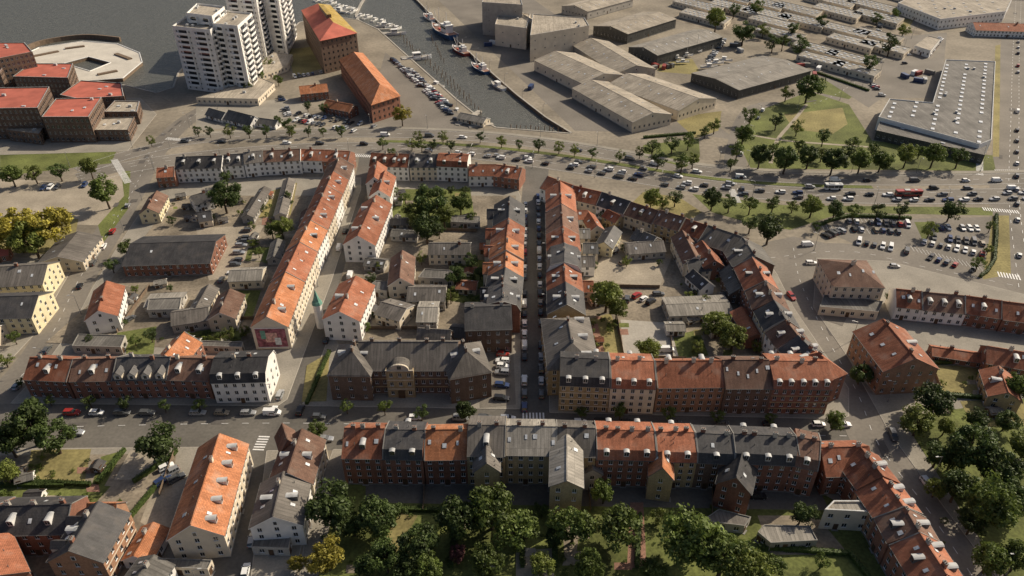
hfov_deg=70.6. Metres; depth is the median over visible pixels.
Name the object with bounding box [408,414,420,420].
parked car
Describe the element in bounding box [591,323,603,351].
brick paving
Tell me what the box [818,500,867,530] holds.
workshop
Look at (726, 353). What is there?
garden plot
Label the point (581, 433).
town house
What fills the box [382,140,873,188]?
grass median
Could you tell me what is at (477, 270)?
deciduous tree
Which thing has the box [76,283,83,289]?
car
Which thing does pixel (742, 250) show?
town house
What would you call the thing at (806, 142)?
footpath
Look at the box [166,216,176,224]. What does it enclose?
deciduous tree
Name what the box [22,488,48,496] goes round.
garden shed
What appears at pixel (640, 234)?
courtyard house
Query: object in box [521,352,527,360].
parked car
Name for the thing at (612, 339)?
dry grass
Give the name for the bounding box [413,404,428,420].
deciduous tree
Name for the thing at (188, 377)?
town house
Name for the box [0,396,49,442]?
deciduous tree
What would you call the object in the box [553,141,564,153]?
deciduous tree
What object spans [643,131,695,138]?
hedge
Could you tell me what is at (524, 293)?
parked car
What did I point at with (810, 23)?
terraced house row
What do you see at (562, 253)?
town house
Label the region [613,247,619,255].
garden shed
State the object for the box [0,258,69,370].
pavement
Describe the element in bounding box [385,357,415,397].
school entrance gable
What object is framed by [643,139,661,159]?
deciduous tree
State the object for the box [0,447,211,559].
pavement
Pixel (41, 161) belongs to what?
grass
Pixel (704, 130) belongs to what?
deciduous tree
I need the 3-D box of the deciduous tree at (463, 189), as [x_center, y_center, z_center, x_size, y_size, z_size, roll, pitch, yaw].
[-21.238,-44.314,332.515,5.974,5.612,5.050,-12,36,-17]
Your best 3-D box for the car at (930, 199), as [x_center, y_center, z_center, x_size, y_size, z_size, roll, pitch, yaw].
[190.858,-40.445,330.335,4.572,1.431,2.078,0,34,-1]
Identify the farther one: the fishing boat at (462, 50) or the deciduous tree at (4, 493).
the fishing boat at (462, 50)
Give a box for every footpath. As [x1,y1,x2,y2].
[754,135,867,147]
[769,104,807,162]
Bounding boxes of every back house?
[577,210,587,227]
[579,228,590,248]
[581,243,598,261]
[581,256,594,276]
[583,280,593,302]
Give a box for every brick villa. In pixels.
[0,533,36,575]
[46,501,136,575]
[86,501,134,523]
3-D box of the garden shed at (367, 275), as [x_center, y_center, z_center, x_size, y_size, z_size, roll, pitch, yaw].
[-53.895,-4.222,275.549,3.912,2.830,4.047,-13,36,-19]
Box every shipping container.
[484,42,491,46]
[528,83,533,89]
[729,43,737,46]
[737,47,743,52]
[801,62,810,66]
[900,72,909,78]
[913,77,923,82]
[914,70,922,75]
[924,68,934,74]
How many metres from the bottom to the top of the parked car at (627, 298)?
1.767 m
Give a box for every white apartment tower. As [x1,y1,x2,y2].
[172,16,236,92]
[186,3,226,83]
[212,10,263,87]
[225,0,275,58]
[262,0,296,53]
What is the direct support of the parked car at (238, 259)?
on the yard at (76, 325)
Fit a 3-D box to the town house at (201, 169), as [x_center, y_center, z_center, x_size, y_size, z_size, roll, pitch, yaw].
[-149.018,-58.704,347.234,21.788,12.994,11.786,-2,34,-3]
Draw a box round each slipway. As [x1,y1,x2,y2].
[455,110,481,125]
[468,123,493,127]
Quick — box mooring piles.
[393,25,562,131]
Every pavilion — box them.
[205,108,225,123]
[223,110,258,128]
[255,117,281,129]
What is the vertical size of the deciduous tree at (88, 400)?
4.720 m
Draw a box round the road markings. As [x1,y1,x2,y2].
[0,8,1023,574]
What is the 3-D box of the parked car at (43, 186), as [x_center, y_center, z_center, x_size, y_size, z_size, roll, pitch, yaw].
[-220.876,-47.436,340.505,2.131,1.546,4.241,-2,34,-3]
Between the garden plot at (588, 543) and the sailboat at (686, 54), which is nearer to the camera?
the garden plot at (588, 543)
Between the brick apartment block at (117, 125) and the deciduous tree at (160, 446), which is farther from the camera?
the brick apartment block at (117, 125)
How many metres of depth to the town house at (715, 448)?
188.22 m
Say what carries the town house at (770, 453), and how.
on the ground at (178, 100)
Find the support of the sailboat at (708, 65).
on the ground at (178, 100)
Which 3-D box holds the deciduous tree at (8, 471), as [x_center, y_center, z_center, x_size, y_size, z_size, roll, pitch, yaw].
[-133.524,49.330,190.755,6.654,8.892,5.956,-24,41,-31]
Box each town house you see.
[0,495,89,556]
[0,496,15,503]
[22,353,87,399]
[68,354,118,399]
[111,352,173,399]
[156,165,178,188]
[160,331,205,355]
[167,354,215,399]
[175,153,225,183]
[209,350,279,404]
[223,152,246,179]
[243,149,264,177]
[248,471,312,544]
[250,272,307,348]
[263,147,302,176]
[269,428,328,499]
[270,242,320,302]
[274,423,295,452]
[285,220,330,270]
[297,202,338,249]
[301,146,323,173]
[307,185,344,229]
[314,171,350,212]
[321,148,356,171]
[322,157,355,196]
[341,422,386,485]
[342,195,392,261]
[365,161,387,198]
[368,170,396,209]
[369,151,410,181]
[382,418,427,485]
[409,152,437,181]
[424,423,468,485]
[436,151,470,182]
[467,415,506,485]
[469,162,495,187]
[483,282,521,332]
[485,267,523,309]
[487,251,523,288]
[488,236,523,260]
[490,217,524,256]
[492,196,524,237]
[493,163,525,190]
[506,418,555,485]
[539,176,572,204]
[540,316,595,395]
[544,181,576,219]
[544,204,578,240]
[545,225,580,269]
[545,243,581,280]
[545,263,583,309]
[546,281,585,317]
[556,419,595,468]
[558,349,609,412]
[572,184,601,215]
[594,417,656,487]
[596,191,630,220]
[608,350,656,414]
[623,202,658,233]
[651,209,687,243]
[652,420,697,488]
[653,354,724,413]
[678,218,707,243]
[691,424,734,489]
[697,224,749,260]
[714,355,773,414]
[722,237,774,274]
[728,422,799,491]
[733,257,778,306]
[742,280,789,319]
[752,300,800,351]
[760,319,811,353]
[760,350,832,415]
[777,335,825,356]
[786,428,821,497]
[801,350,847,402]
[814,440,870,494]
[838,447,899,499]
[852,477,923,538]
[866,506,939,563]
[880,532,962,575]
[885,287,922,321]
[918,288,965,326]
[927,344,980,368]
[961,295,1001,331]
[975,365,1022,412]
[978,345,1023,376]
[996,300,1023,335]
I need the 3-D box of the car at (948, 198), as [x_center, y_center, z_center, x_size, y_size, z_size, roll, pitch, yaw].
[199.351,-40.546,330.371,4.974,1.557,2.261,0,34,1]
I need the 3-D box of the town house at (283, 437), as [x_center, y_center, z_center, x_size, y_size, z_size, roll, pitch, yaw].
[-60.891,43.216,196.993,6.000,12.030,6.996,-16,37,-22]
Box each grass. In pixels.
[0,152,115,173]
[0,219,77,253]
[0,486,110,501]
[28,449,90,480]
[92,452,117,485]
[98,171,130,240]
[117,326,156,353]
[188,325,240,340]
[238,290,260,315]
[245,247,268,261]
[258,183,296,217]
[289,46,330,75]
[302,355,328,401]
[318,484,885,575]
[384,513,417,558]
[392,189,473,228]
[448,258,484,302]
[590,314,622,352]
[633,192,701,218]
[643,138,699,166]
[650,59,698,73]
[673,331,708,357]
[677,111,721,137]
[693,194,992,229]
[737,94,995,170]
[784,108,847,133]
[809,78,850,98]
[832,15,912,26]
[910,399,1023,575]
[915,222,934,239]
[937,365,978,392]
[960,400,1023,426]
[983,215,1010,278]
[993,45,999,156]
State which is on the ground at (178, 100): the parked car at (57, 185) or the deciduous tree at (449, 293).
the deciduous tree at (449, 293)
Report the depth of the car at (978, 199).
330.20 m
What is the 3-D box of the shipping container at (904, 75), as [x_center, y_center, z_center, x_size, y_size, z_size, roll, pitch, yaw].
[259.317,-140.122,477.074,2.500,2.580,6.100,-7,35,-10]
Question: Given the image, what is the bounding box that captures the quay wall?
[101,0,571,133]
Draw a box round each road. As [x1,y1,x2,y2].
[0,109,195,403]
[0,399,849,449]
[73,129,1023,185]
[75,142,1023,204]
[211,154,370,575]
[520,166,548,404]
[724,14,920,183]
[789,291,994,575]
[821,243,1023,293]
[989,0,1023,287]
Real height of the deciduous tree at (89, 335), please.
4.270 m
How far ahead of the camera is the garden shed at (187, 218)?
313.37 m
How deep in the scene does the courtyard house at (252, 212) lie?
319.47 m
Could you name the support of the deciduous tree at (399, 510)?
on the grass at (855, 542)
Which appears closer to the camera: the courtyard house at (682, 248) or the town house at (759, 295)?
the town house at (759, 295)
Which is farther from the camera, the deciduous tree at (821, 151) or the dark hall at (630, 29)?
the dark hall at (630, 29)
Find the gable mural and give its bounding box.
[254,328,287,347]
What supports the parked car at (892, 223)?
on the parking lot at (911, 237)
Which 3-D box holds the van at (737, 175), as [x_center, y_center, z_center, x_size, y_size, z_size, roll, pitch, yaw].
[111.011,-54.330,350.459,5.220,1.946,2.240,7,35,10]
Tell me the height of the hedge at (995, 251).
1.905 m
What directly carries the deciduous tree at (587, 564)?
on the grass at (855, 542)
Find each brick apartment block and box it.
[0,42,42,86]
[0,66,9,86]
[0,87,53,139]
[6,122,46,144]
[13,63,78,98]
[42,97,105,142]
[60,80,125,111]
[94,117,137,140]
[104,100,142,123]
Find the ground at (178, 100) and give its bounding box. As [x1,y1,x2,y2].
[0,0,1003,575]
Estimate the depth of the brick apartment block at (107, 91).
428.36 m
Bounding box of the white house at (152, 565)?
[125,554,177,575]
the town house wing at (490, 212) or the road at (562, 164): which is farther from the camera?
the road at (562, 164)
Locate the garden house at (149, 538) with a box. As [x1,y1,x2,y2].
[120,522,169,567]
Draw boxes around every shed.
[0,248,13,263]
[0,324,8,344]
[13,470,35,488]
[17,466,25,473]
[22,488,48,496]
[87,458,106,473]
[127,292,138,303]
[153,278,167,289]
[175,192,186,200]
[181,203,190,210]
[183,215,191,222]
[191,213,197,221]
[217,216,228,224]
[234,197,242,205]
[248,232,258,239]
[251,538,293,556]
[268,191,273,198]
[364,272,376,281]
[371,304,377,315]
[396,189,405,194]
[400,293,406,298]
[457,112,490,127]
[463,266,473,276]
[588,298,594,307]
[594,336,603,344]
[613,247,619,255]
[686,317,700,325]
[717,291,726,297]
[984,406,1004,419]
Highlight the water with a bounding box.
[0,0,561,131]
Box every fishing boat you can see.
[423,6,435,21]
[432,7,458,40]
[452,38,470,56]
[471,53,490,74]
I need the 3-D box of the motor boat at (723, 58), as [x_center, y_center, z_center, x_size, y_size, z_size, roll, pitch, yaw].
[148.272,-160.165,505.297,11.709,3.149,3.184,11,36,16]
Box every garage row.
[72,334,127,354]
[147,297,183,318]
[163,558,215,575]
[201,340,244,352]
[372,280,388,297]
[418,269,455,287]
[450,215,480,228]
[707,509,750,534]
[754,524,817,551]
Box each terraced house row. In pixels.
[672,0,724,11]
[679,8,730,28]
[709,0,755,18]
[726,0,750,4]
[741,5,790,20]
[742,0,786,11]
[747,13,799,30]
[754,26,805,43]
[771,0,822,17]
[778,12,828,32]
[789,40,841,55]
[796,51,848,69]
[804,0,856,9]
[812,2,862,23]
[820,22,870,38]
[823,49,873,65]
[825,32,877,54]
[828,61,881,81]
[846,0,896,14]
[853,8,903,28]
[853,27,903,43]
[859,38,910,59]
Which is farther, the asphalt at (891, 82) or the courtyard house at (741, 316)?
the asphalt at (891, 82)
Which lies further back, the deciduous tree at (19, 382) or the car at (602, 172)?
the car at (602, 172)
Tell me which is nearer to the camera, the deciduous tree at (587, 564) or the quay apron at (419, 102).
the deciduous tree at (587, 564)
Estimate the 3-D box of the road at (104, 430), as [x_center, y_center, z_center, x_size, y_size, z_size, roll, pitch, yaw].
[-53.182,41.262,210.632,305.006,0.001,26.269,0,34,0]
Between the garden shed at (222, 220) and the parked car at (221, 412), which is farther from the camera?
the garden shed at (222, 220)
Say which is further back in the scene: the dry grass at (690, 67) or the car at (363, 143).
the dry grass at (690, 67)
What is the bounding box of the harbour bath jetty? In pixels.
[21,41,142,81]
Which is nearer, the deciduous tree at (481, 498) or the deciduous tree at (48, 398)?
the deciduous tree at (481, 498)
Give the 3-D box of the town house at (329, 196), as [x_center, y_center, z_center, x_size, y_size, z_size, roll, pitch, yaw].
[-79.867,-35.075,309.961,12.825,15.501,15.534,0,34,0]
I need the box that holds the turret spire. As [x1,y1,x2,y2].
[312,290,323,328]
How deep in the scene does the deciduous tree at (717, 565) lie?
164.23 m
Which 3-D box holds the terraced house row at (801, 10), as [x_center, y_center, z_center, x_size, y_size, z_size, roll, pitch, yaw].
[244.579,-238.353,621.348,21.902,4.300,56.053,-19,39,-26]
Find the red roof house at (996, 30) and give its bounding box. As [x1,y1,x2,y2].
[965,22,1023,37]
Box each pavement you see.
[0,98,156,154]
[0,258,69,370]
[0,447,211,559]
[10,177,360,405]
[196,98,310,129]
[196,127,1023,174]
[251,450,301,575]
[299,449,963,575]
[303,180,519,408]
[549,269,848,418]
[813,258,1023,575]
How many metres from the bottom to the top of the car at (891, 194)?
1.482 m
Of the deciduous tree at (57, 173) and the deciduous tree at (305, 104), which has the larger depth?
the deciduous tree at (305, 104)
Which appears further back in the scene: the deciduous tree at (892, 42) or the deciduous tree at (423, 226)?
the deciduous tree at (892, 42)
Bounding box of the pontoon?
[355,0,391,29]
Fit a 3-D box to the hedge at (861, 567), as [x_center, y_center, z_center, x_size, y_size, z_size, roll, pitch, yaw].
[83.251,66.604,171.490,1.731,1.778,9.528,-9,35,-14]
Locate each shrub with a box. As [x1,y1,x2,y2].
[37,453,45,459]
[608,323,617,328]
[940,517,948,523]
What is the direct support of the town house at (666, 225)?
on the ground at (178, 100)
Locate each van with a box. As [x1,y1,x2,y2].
[262,407,281,415]
[336,243,341,250]
[346,270,352,278]
[380,132,389,135]
[424,133,433,136]
[521,339,527,349]
[522,298,526,307]
[537,246,541,253]
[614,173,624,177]
[624,155,634,160]
[659,345,674,352]
[735,173,746,178]
[801,240,813,246]
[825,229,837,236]
[829,176,840,181]
[856,236,861,244]
[888,242,893,250]
[904,219,910,227]
[904,246,909,254]
[909,177,920,181]
[970,236,976,245]
[991,177,1002,181]
[1006,185,1016,189]
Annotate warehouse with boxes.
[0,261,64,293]
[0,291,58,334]
[301,4,358,73]
[339,52,400,122]
[897,0,1011,29]
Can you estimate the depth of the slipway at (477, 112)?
422.19 m
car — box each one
[11,381,23,389]
[39,184,46,189]
[41,345,51,353]
[46,183,53,189]
[53,183,60,189]
[62,408,80,415]
[73,428,84,435]
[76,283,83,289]
[81,181,88,186]
[88,409,104,415]
[89,259,96,265]
[108,228,116,233]
[113,408,130,415]
[124,315,135,321]
[138,409,155,415]
[152,475,171,486]
[157,461,174,472]
[161,465,180,475]
[166,472,185,484]
[189,409,206,415]
[214,409,229,415]
[217,139,226,142]
[218,276,225,282]
[229,261,241,265]
[230,257,242,261]
[232,249,244,254]
[235,242,246,246]
[237,235,248,239]
[237,238,247,242]
[240,227,251,232]
[240,409,256,415]
[240,562,250,575]
[247,533,252,547]
[269,405,277,415]
[275,389,284,399]
[295,404,304,415]
[311,412,325,419]
[319,435,333,441]
[322,336,328,343]
[342,228,347,233]
[359,141,368,145]
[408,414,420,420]
[452,413,467,421]
[493,393,509,401]
[494,368,509,375]
[494,381,509,388]
[495,357,509,363]
[496,155,505,159]
[496,350,509,356]
[496,362,508,368]
[500,414,515,417]
[521,319,526,326]
[521,329,526,337]
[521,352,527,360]
[521,375,527,385]
[521,389,527,398]
[521,402,527,411]
[522,310,526,316]
[523,290,526,297]
[537,255,541,261]
[537,263,541,269]
[537,289,542,296]
[538,299,542,305]
[538,308,543,315]
[538,352,542,360]
[538,363,543,372]
[538,376,543,384]
[538,389,543,398]
[569,162,578,166]
[594,417,605,420]
[597,171,605,174]
[604,166,613,170]
[624,295,630,302]
[628,176,637,180]
[631,292,641,298]
[634,172,643,175]
[639,295,648,301]
[645,298,656,305]
[652,291,664,295]
[673,173,682,177]
[676,185,685,188]
[682,180,692,184]
[689,186,698,190]
[692,168,701,172]
[715,419,729,425]
[721,185,730,189]
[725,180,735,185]
[738,191,748,195]
[750,491,766,499]
[754,188,764,192]
[762,420,776,426]
[775,189,785,193]
[786,291,796,300]
[792,190,802,194]
[793,195,802,198]
[805,184,814,188]
[805,260,816,264]
[811,420,825,427]
[821,232,831,238]
[827,196,836,199]
[836,227,846,233]
[837,421,851,427]
[842,196,853,200]
[845,191,855,195]
[851,226,856,231]
[853,218,859,223]
[864,192,873,195]
[872,227,878,232]
[875,218,881,225]
[880,241,885,249]
[882,192,893,196]
[882,219,888,225]
[887,228,893,233]
[887,427,898,441]
[889,221,895,226]
[889,263,900,267]
[892,197,901,201]
[895,228,900,234]
[909,197,918,201]
[919,475,933,488]
[924,197,934,201]
[926,253,934,260]
[928,185,939,189]
[931,233,937,239]
[937,192,947,195]
[937,225,944,230]
[942,197,953,201]
[943,259,950,265]
[944,224,951,229]
[947,234,953,241]
[951,262,958,267]
[953,244,959,251]
[955,235,960,242]
[958,197,969,200]
[958,224,965,230]
[961,178,970,181]
[962,186,973,189]
[962,236,968,243]
[962,246,967,252]
[966,224,973,230]
[967,191,976,195]
[969,266,975,272]
[973,197,983,200]
[973,224,980,230]
[979,240,985,245]
[979,250,985,256]
[989,196,999,200]
[1002,190,1012,194]
[1007,196,1018,199]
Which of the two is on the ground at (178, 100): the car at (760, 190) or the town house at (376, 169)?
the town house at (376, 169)
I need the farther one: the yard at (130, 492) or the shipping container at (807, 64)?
the shipping container at (807, 64)
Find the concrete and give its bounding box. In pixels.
[621,320,677,355]
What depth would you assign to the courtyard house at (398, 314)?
250.72 m
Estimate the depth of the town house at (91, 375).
218.63 m
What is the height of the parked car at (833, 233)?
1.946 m
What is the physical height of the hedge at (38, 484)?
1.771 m
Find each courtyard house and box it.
[84,280,128,333]
[138,191,170,223]
[143,292,187,312]
[170,305,210,334]
[189,189,215,211]
[190,284,219,308]
[197,210,213,228]
[207,288,247,331]
[227,267,267,289]
[241,186,270,222]
[266,238,285,264]
[273,178,295,220]
[297,208,307,226]
[363,257,388,272]
[374,298,414,330]
[387,250,415,298]
[389,217,409,229]
[390,228,419,242]
[393,195,402,205]
[406,285,446,310]
[416,301,439,328]
[428,240,471,265]
[449,323,465,343]
[455,280,478,295]
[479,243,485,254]
[582,211,603,239]
[596,225,622,257]
[601,209,623,228]
[623,240,665,260]
[630,228,661,241]
[661,295,732,322]
[664,321,685,336]
[670,230,699,275]
[684,255,711,280]
[685,269,715,295]
[694,240,724,279]
[703,318,732,338]
[718,264,741,303]
[729,307,760,348]
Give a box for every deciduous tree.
[0,164,22,186]
[0,207,39,252]
[0,353,14,367]
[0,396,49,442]
[0,425,26,457]
[0,457,20,483]
[0,489,14,496]
[4,220,48,258]
[5,331,20,344]
[15,377,22,386]
[22,206,73,241]
[23,165,42,183]
[32,416,77,454]
[43,394,54,405]
[46,163,68,181]
[77,157,97,178]
[80,395,95,408]
[83,334,92,341]
[87,172,118,208]
[102,259,120,272]
[115,395,133,408]
[117,239,130,254]
[127,333,141,345]
[129,285,138,292]
[133,420,182,464]
[141,328,156,342]
[145,135,155,145]
[157,399,170,412]
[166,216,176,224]
[191,399,207,409]
[192,126,201,136]
[203,126,213,137]
[205,179,241,213]
[213,331,224,339]
[219,170,232,185]
[221,327,233,340]
[222,123,235,137]
[240,325,250,335]
[242,125,252,138]
[247,239,254,246]
[253,247,263,257]
[261,124,269,137]
[263,57,272,63]
[264,220,274,238]
[271,216,294,238]
[272,74,283,85]
[273,115,282,122]
[280,117,295,135]
[284,190,290,198]
[286,128,295,135]
[286,554,309,571]
[302,101,311,108]
[303,126,310,137]
[304,477,355,534]
[305,533,344,573]
[307,418,327,435]
[318,103,326,114]
[318,128,326,136]
[335,125,345,137]
[339,398,353,413]
[340,510,367,537]
[351,493,396,539]
[352,553,376,575]
[363,535,400,572]
[364,322,370,332]
[365,272,375,282]
[376,137,388,149]
[377,400,392,414]
[387,148,394,153]
[390,555,417,575]
[391,105,412,125]
[393,502,408,518]
[396,521,440,561]
[398,193,412,203]
[401,202,423,223]
[404,138,418,149]
[411,211,441,243]
[412,131,422,140]
[413,183,447,216]
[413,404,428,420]
[414,139,427,152]
[415,550,442,575]
[416,250,427,264]
[427,139,436,149]
[432,494,474,539]
[434,205,454,227]
[434,226,445,238]
[437,130,448,143]
[444,265,465,283]
[445,140,454,149]
[445,286,458,303]
[446,185,455,193]
[449,192,472,214]
[449,543,465,563]
[455,401,476,421]
[459,186,470,196]
[463,252,477,267]
[465,482,513,531]
[466,212,476,219]
[468,541,505,575]
[474,266,482,279]
[475,132,485,142]
[492,508,539,552]
[496,135,506,147]
[516,139,523,149]
[530,550,555,575]
[533,139,545,152]
[533,501,548,518]
[544,527,562,547]
[545,505,599,542]
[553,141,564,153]
[570,143,579,156]
[573,547,605,575]
[574,406,588,417]
[587,148,598,156]
[589,280,624,312]
[590,477,613,503]
[596,501,643,553]
[607,299,627,319]
[612,401,626,419]
[614,149,625,161]
[621,255,631,266]
[633,337,662,357]
[635,146,644,158]
[638,557,669,575]
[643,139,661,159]
[643,188,661,207]
[650,507,668,525]
[651,152,667,169]
[656,502,728,570]
[658,197,668,209]
[661,406,676,420]
[663,136,680,153]
[666,190,683,206]
[673,152,688,172]
[683,133,694,150]
[684,291,693,295]
[688,151,699,168]
[691,339,705,353]
[693,530,759,575]
[699,126,709,138]
[700,311,731,338]
[701,186,721,210]
[705,7,726,31]
[706,118,721,133]
[709,410,725,421]
[715,321,747,349]
[721,194,736,212]
[723,544,778,575]
[726,159,737,170]
[728,3,741,18]
[728,141,744,159]
[731,20,755,45]
[733,124,754,144]
[740,195,759,214]
[742,107,759,123]
[742,216,758,233]
[750,0,764,12]
[750,144,772,168]
[751,340,762,352]
[757,23,770,38]
[757,212,783,244]
[763,33,782,52]
[765,412,777,423]
[766,195,779,211]
[766,553,787,575]
[768,142,779,154]
[769,112,785,130]
[772,145,799,174]
[777,34,791,50]
[780,85,794,101]
[787,22,799,33]
[787,200,799,212]
[790,34,811,53]
[790,119,804,135]
[790,501,821,527]
[793,140,806,154]
[796,74,827,103]
[798,145,820,168]
[799,194,824,217]
[812,222,820,231]
[812,551,831,568]
[815,14,828,24]
[816,128,831,146]
[819,148,825,161]
[821,147,849,175]
[825,410,845,430]
[827,199,844,218]
[840,145,857,156]
[844,137,861,147]
[846,203,865,220]
[849,145,872,173]
[849,363,874,384]
[862,53,879,68]
[867,142,880,155]
[870,12,884,25]
[871,203,887,221]
[872,150,895,171]
[879,32,900,56]
[892,8,898,16]
[893,201,909,219]
[896,143,918,167]
[897,24,912,35]
[897,402,935,438]
[912,381,956,416]
[914,144,925,158]
[921,221,938,238]
[922,477,946,499]
[923,143,949,168]
[924,440,959,469]
[938,417,956,435]
[939,199,968,221]
[940,468,980,502]
[944,446,965,469]
[948,422,1000,469]
[950,147,971,168]
[955,507,988,536]
[964,406,992,427]
[964,468,1022,529]
[970,257,988,271]
[970,540,1014,575]
[976,446,1023,480]
[983,245,993,254]
[985,221,997,232]
[985,475,1023,515]
[995,409,1023,430]
[1001,538,1023,571]
[1005,371,1023,397]
[1006,429,1023,460]
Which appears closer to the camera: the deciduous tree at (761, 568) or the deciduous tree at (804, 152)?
the deciduous tree at (761, 568)
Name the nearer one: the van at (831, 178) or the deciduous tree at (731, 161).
the van at (831, 178)
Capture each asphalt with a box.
[366,483,827,509]
[480,339,515,407]
[763,236,823,311]
[807,68,880,107]
[820,300,845,325]
[871,33,946,97]
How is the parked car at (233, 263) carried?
on the yard at (76, 325)
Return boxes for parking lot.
[0,171,123,224]
[820,217,991,280]
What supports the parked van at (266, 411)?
on the road at (104, 430)
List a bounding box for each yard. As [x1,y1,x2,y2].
[0,454,175,575]
[46,196,351,350]
[336,196,515,343]
[563,512,588,560]
[581,220,760,357]
[674,0,926,55]
[758,515,843,554]
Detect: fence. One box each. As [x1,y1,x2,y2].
[116,284,149,332]
[158,450,173,494]
[242,316,254,319]
[369,326,416,329]
[408,226,476,231]
[617,316,623,352]
[618,284,659,287]
[654,355,685,357]
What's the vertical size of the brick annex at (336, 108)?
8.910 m
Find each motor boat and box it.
[327,0,336,4]
[342,5,351,9]
[362,14,372,19]
[375,22,392,27]
[383,28,405,35]
[401,51,431,60]
[491,80,505,90]
[676,59,688,62]
[706,59,723,64]
[715,56,732,61]
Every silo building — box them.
[482,0,521,35]
[495,12,529,49]
[530,14,588,61]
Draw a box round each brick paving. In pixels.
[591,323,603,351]
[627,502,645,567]
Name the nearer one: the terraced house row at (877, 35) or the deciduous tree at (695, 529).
the deciduous tree at (695, 529)
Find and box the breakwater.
[27,34,120,48]
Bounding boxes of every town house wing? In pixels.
[472,444,501,491]
[480,287,487,301]
[482,262,492,286]
[484,245,493,261]
[485,228,495,244]
[486,209,496,227]
[548,434,583,517]
[583,465,603,489]
[645,450,674,501]
[711,452,757,514]
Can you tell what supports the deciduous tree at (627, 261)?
on the ground at (178, 100)
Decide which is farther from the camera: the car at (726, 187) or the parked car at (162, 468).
the car at (726, 187)
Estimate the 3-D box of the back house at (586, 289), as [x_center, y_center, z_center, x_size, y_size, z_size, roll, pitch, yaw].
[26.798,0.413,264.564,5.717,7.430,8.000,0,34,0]
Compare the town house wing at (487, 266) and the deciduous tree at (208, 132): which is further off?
the deciduous tree at (208, 132)
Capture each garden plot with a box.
[77,467,90,472]
[86,484,99,491]
[232,332,240,339]
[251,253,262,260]
[262,218,271,224]
[285,234,293,237]
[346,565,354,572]
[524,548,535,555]
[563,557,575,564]
[577,539,595,550]
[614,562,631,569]
[618,329,628,334]
[619,323,628,326]
[694,330,702,334]
[723,350,732,355]
[957,420,964,424]
[967,380,975,383]
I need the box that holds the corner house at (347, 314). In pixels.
[321,276,376,340]
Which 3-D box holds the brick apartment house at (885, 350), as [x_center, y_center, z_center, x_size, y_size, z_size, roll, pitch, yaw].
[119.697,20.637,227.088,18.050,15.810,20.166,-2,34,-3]
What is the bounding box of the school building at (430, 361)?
[358,337,460,393]
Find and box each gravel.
[114,450,153,479]
[140,483,184,527]
[196,225,263,279]
[369,298,416,325]
[516,548,553,575]
[588,249,671,284]
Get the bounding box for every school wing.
[327,339,374,400]
[416,325,453,339]
[446,339,492,403]
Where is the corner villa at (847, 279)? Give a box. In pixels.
[812,259,884,300]
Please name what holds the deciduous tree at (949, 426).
on the grass at (1003, 535)
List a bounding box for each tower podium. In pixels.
[196,77,274,105]
[259,52,293,79]
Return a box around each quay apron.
[366,52,470,133]
[439,0,736,139]
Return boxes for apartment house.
[166,433,253,558]
[846,319,939,394]
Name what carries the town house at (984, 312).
on the ground at (178, 100)
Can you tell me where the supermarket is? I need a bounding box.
[875,59,995,152]
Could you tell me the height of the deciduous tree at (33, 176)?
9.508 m
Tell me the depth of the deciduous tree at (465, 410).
209.99 m
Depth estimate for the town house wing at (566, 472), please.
180.81 m
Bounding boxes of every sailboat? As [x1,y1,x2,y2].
[335,0,347,13]
[347,0,357,13]
[355,1,364,17]
[385,10,394,27]
[683,41,692,56]
[700,48,717,67]
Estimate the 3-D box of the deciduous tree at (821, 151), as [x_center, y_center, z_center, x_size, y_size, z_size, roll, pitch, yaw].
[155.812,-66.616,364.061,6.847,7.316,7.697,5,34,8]
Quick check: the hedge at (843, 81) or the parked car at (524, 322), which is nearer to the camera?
the parked car at (524, 322)
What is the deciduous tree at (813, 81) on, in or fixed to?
on the grass at (763, 126)
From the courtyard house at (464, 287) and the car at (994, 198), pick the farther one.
the car at (994, 198)
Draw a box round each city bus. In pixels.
[824,182,843,189]
[894,189,923,196]
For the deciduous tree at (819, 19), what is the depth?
572.79 m
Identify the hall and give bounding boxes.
[38,231,103,271]
[121,234,227,277]
[464,301,512,353]
[522,12,531,42]
[534,51,623,89]
[561,0,632,19]
[572,80,671,132]
[573,38,655,76]
[593,12,675,43]
[610,73,716,120]
[628,29,721,64]
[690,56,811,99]
[912,36,939,57]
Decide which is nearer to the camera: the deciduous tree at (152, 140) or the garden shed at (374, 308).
the garden shed at (374, 308)
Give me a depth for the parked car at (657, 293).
266.83 m
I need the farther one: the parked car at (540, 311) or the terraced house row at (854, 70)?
the terraced house row at (854, 70)
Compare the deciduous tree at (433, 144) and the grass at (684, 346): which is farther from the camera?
the deciduous tree at (433, 144)
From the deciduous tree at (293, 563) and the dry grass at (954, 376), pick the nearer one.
the deciduous tree at (293, 563)
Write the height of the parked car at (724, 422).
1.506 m
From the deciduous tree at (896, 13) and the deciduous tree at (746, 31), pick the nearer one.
the deciduous tree at (746, 31)
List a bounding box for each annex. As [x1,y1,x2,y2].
[299,83,328,101]
[323,99,358,118]
[817,295,882,319]
[874,122,986,163]
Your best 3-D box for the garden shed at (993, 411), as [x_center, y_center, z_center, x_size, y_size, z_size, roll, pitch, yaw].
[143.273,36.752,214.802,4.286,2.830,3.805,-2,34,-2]
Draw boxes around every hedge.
[0,480,64,487]
[29,478,91,486]
[95,447,126,483]
[130,483,157,517]
[132,447,177,483]
[305,349,331,404]
[368,509,396,555]
[373,504,522,514]
[447,536,456,567]
[519,535,525,567]
[552,516,558,567]
[634,512,642,567]
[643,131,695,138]
[757,543,850,556]
[817,71,869,90]
[819,213,911,225]
[848,550,871,575]
[932,359,952,364]
[944,391,982,399]
[979,212,998,277]
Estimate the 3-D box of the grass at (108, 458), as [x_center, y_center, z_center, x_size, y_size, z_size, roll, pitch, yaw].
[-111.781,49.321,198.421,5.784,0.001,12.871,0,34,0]
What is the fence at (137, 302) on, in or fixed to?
on the ground at (178, 100)

